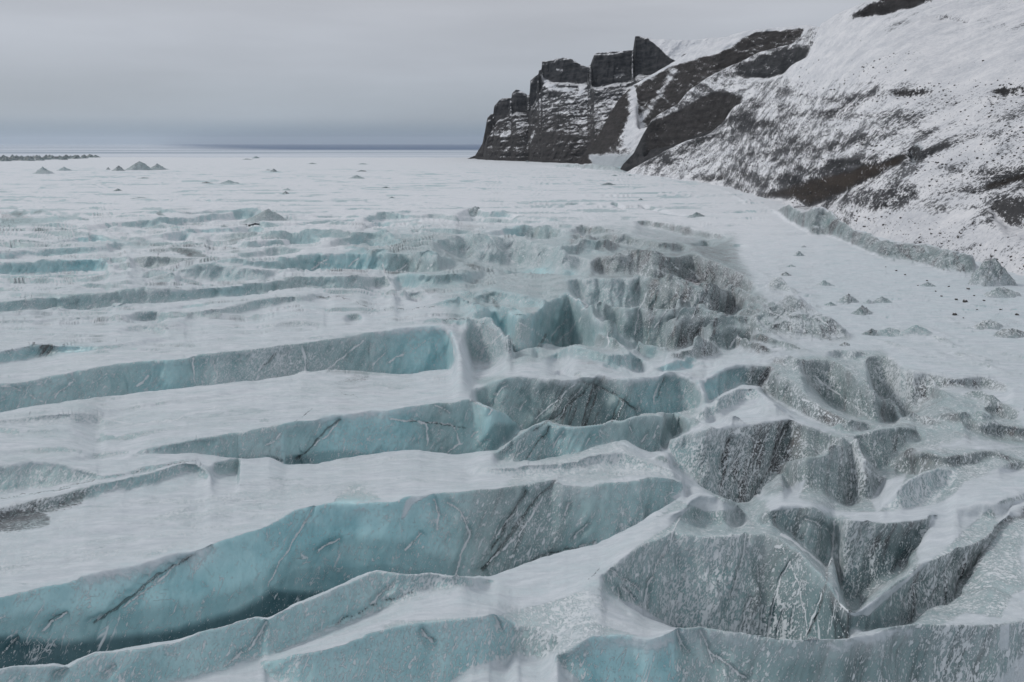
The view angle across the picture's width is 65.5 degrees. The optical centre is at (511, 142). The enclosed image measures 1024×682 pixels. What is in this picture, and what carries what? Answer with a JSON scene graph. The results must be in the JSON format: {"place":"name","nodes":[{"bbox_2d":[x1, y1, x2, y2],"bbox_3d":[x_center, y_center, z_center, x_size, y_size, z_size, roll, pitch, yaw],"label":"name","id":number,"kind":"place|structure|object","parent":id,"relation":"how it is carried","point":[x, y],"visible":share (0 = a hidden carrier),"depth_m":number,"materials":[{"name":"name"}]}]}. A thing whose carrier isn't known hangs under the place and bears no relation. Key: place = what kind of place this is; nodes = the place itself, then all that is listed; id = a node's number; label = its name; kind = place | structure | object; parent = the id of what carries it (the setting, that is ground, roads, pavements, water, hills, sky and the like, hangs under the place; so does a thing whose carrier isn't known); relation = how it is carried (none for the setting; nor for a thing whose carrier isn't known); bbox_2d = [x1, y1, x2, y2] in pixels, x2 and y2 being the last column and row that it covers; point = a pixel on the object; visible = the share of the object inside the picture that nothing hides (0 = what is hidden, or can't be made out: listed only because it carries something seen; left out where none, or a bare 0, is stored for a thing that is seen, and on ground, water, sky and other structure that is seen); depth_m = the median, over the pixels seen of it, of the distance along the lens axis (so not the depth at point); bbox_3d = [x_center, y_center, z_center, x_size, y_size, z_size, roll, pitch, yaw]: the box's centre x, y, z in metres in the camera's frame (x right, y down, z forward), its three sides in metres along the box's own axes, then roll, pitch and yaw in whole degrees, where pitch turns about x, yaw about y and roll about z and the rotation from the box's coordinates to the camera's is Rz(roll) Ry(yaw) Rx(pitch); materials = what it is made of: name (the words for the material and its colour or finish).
{"place":"outdoors","nodes":[
{"label":"outdoors","id":0,"kind":"place"},
{"bbox_2d":[0,144,481,157],"bbox_3d":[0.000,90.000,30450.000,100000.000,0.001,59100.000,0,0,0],"label":"ground","id":1,"kind":"structure","parent":0,"point":[298,150],"depth_m":9157.08,"materials":[{"name":"white snow"}]},
{"bbox_2d":[0,0,869,143],"label":"sky","id":2,"kind":"structure","parent":0,"point":[72,71],"materials":[{"name":"grey"}]},
{"bbox_2d":[0,156,1023,681],"bbox_3d":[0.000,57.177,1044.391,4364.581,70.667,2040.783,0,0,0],"label":"glacier","id":3,"kind":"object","parent":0,"point":[398,420],"visible":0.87,"depth_m":85.35,"materials":[{"name":"white ice"}]},
{"bbox_2d":[10,155,18,160],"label":"debris hummock","id":4,"kind":"object","parent":3,"relation":"on","point":[15,158],"visible":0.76,"depth_m":1297.65,"materials":[{"name":"grey ice"}]},
{"bbox_2d":[23,155,34,160],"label":"debris hummock","id":5,"kind":"object","parent":3,"relation":"on","point":[27,158],"visible":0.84,"depth_m":1300.72,"materials":[{"name":"grey ice"}]},
{"bbox_2d":[35,155,44,160],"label":"debris hummock","id":6,"kind":"object","parent":3,"relation":"on","point":[39,158],"visible":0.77,"depth_m":1330.64,"materials":[{"name":"grey ice"}]},
{"bbox_2d":[33,167,54,173],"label":"ice mound","id":7,"kind":"object","parent":3,"relation":"on","point":[42,170],"visible":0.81,"depth_m":762.09,"materials":[{"name":"grey ice"}]},
{"bbox_2d":[56,167,70,170],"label":"ice mound","id":8,"kind":"object","parent":3,"relation":"on","point":[63,169],"visible":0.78,"depth_m":848.01,"materials":[{"name":"grey ice"}]},
{"bbox_2d":[70,155,80,158],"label":"debris hummock","id":9,"kind":"object","parent":3,"relation":"on","point":[74,157],"visible":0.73,"depth_m":1476.39,"materials":[{"name":"grey ice"}]},
{"bbox_2d":[112,166,125,170],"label":"ice mound","id":10,"kind":"object","parent":3,"relation":"on","point":[118,168],"visible":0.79,"depth_m":845.78,"materials":[{"name":"grey ice"}]},
{"bbox_2d":[126,161,152,169],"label":"ice mound","id":11,"kind":"object","parent":3,"relation":"on","point":[139,165],"visible":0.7,"depth_m":866.41,"materials":[{"name":"grey ice"}]},
{"bbox_2d":[151,163,168,169],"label":"ice mound","id":12,"kind":"object","parent":3,"relation":"on","point":[157,166],"visible":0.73,"depth_m":882.34,"materials":[{"name":"grey ice"}]},
{"bbox_2d":[218,180,239,183],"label":"ice mound","id":13,"kind":"object","parent":3,"relation":"on","point":[228,182],"visible":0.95,"depth_m":578.78,"materials":[{"name":"grey ice"}]},
{"bbox_2d":[239,209,290,224],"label":"ice mound","id":14,"kind":"object","parent":3,"relation":"on","point":[267,215],"visible":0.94,"depth_m":304.59,"materials":[{"name":"grey ice"}]},
{"bbox_2d":[350,175,363,178],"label":"ice mound","id":15,"kind":"object","parent":3,"relation":"on","point":[356,177],"visible":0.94,"depth_m":661.22,"materials":[{"name":"grey ice"}]},
{"bbox_2d":[469,206,479,216],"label":"ice mound","id":16,"kind":"object","parent":3,"relation":"on","point":[473,211],"visible":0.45,"depth_m":359.48,"materials":[{"name":"grey ice"}]},
{"bbox_2d":[687,212,703,217],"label":"ice mound","id":17,"kind":"object","parent":3,"relation":"on","point":[696,214],"visible":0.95,"depth_m":318.46,"materials":[{"name":"grey ice"}]},
{"bbox_2d":[793,251,804,255],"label":"ice mound","id":18,"kind":"object","parent":3,"relation":"on","point":[798,253],"visible":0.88,"depth_m":210.37,"materials":[{"name":"grey ice"}]},
{"bbox_2d":[816,280,834,285],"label":"ice mound","id":19,"kind":"object","parent":3,"relation":"on","point":[824,283],"visible":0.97,"depth_m":166.26,"materials":[{"name":"grey ice"}]},
{"bbox_2d":[824,302,836,305],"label":"ice mound","id":20,"kind":"object","parent":3,"relation":"on","point":[830,304],"visible":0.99,"depth_m":146.42,"materials":[{"name":"grey ice"}]},
{"bbox_2d":[839,342,849,345],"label":"ice mound","id":21,"kind":"object","parent":3,"relation":"on","point":[845,344],"visible":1,"depth_m":117.80,"materials":[{"name":"grey ice"}]},
{"bbox_2d":[837,293,858,303],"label":"ice mound","id":22,"kind":"object","parent":3,"relation":"on","point":[847,299],"visible":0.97,"depth_m":148.96,"materials":[{"name":"grey ice"}]},
{"bbox_2d":[851,305,873,315],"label":"ice mound","id":23,"kind":"object","parent":3,"relation":"on","point":[862,310],"visible":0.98,"depth_m":138.77,"materials":[{"name":"grey ice"}]},
{"bbox_2d":[863,299,874,303],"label":"ice mound","id":24,"kind":"object","parent":3,"relation":"on","point":[868,301],"visible":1,"depth_m":147.97,"materials":[{"name":"grey ice"}]},
{"bbox_2d":[862,329,878,335],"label":"ice mound","id":25,"kind":"object","parent":3,"relation":"on","point":[871,332],"visible":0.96,"depth_m":124.22,"materials":[{"name":"grey ice"}]},
{"bbox_2d":[872,296,892,302],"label":"ice mound","id":26,"kind":"object","parent":3,"relation":"on","point":[881,299],"visible":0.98,"depth_m":149.13,"materials":[{"name":"grey ice"}]},
{"bbox_2d":[877,327,899,336],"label":"ice mound","id":27,"kind":"object","parent":3,"relation":"on","point":[888,332],"visible":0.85,"depth_m":124.29,"materials":[{"name":"grey ice"}]},
{"bbox_2d":[899,325,932,335],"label":"ice mound","id":28,"kind":"object","parent":3,"relation":"on","point":[917,329],"visible":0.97,"depth_m":124.18,"materials":[{"name":"grey ice"}]},
{"bbox_2d":[920,282,935,286],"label":"ice mound","id":29,"kind":"object","parent":3,"relation":"on","point":[927,284],"visible":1,"depth_m":165.62,"materials":[{"name":"grey ice"}]},
{"bbox_2d":[971,320,1003,329],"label":"ice block","id":30,"kind":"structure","parent":3,"relation":"on","point":[985,325],"depth_m":128.65,"materials":[{"name":"grey ice"}]},
{"bbox_2d":[968,258,1017,285],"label":"ice block","id":31,"kind":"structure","parent":3,"relation":"on","point":[993,272],"depth_m":167.43,"materials":[{"name":"grey ice"}]},
{"bbox_2d":[984,287,1020,297],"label":"ice block","id":32,"kind":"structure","parent":3,"relation":"on","point":[1000,292],"depth_m":154.88,"materials":[{"name":"grey ice"}]},
{"bbox_2d":[993,328,1023,337],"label":"ice block","id":33,"kind":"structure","parent":3,"relation":"on","point":[1010,333],"depth_m":123.25,"materials":[{"name":"grey ice"}]},
{"bbox_2d":[468,36,710,162],"bbox_3d":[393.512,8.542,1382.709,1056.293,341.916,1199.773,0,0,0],"label":"cliff","id":34,"kind":"structure","parent":0,"point":[561,111],"depth_m":1237.41,"materials":[{"name":"black stone"}]},
{"bbox_2d":[572,25,810,166],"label":"rock ridge","id":35,"kind":"object","parent":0,"point":[639,107],"visible":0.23,"depth_m":997.00,"materials":[{"name":"black stone"}]},
{"bbox_2d":[620,26,819,171],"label":"rock spur","id":36,"kind":"structure","parent":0,"point":[706,106],"depth_m":753.68,"materials":[{"name":"black stone"}]},
{"bbox_2d":[626,0,1023,314],"bbox_3d":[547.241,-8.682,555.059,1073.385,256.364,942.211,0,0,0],"label":"hill slope","id":37,"kind":"structure","parent":0,"point":[946,42],"depth_m":345.15,"materials":[{"name":"white snow"}]},
{"bbox_2d":[646,40,1023,269],"bbox_3d":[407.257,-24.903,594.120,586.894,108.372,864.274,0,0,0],"label":"scattered rocks","id":38,"kind":"object","parent":37,"relation":"on","point":[957,236],"visible":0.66,"depth_m":284.78,"materials":[{"name":"stone"}]}
]}

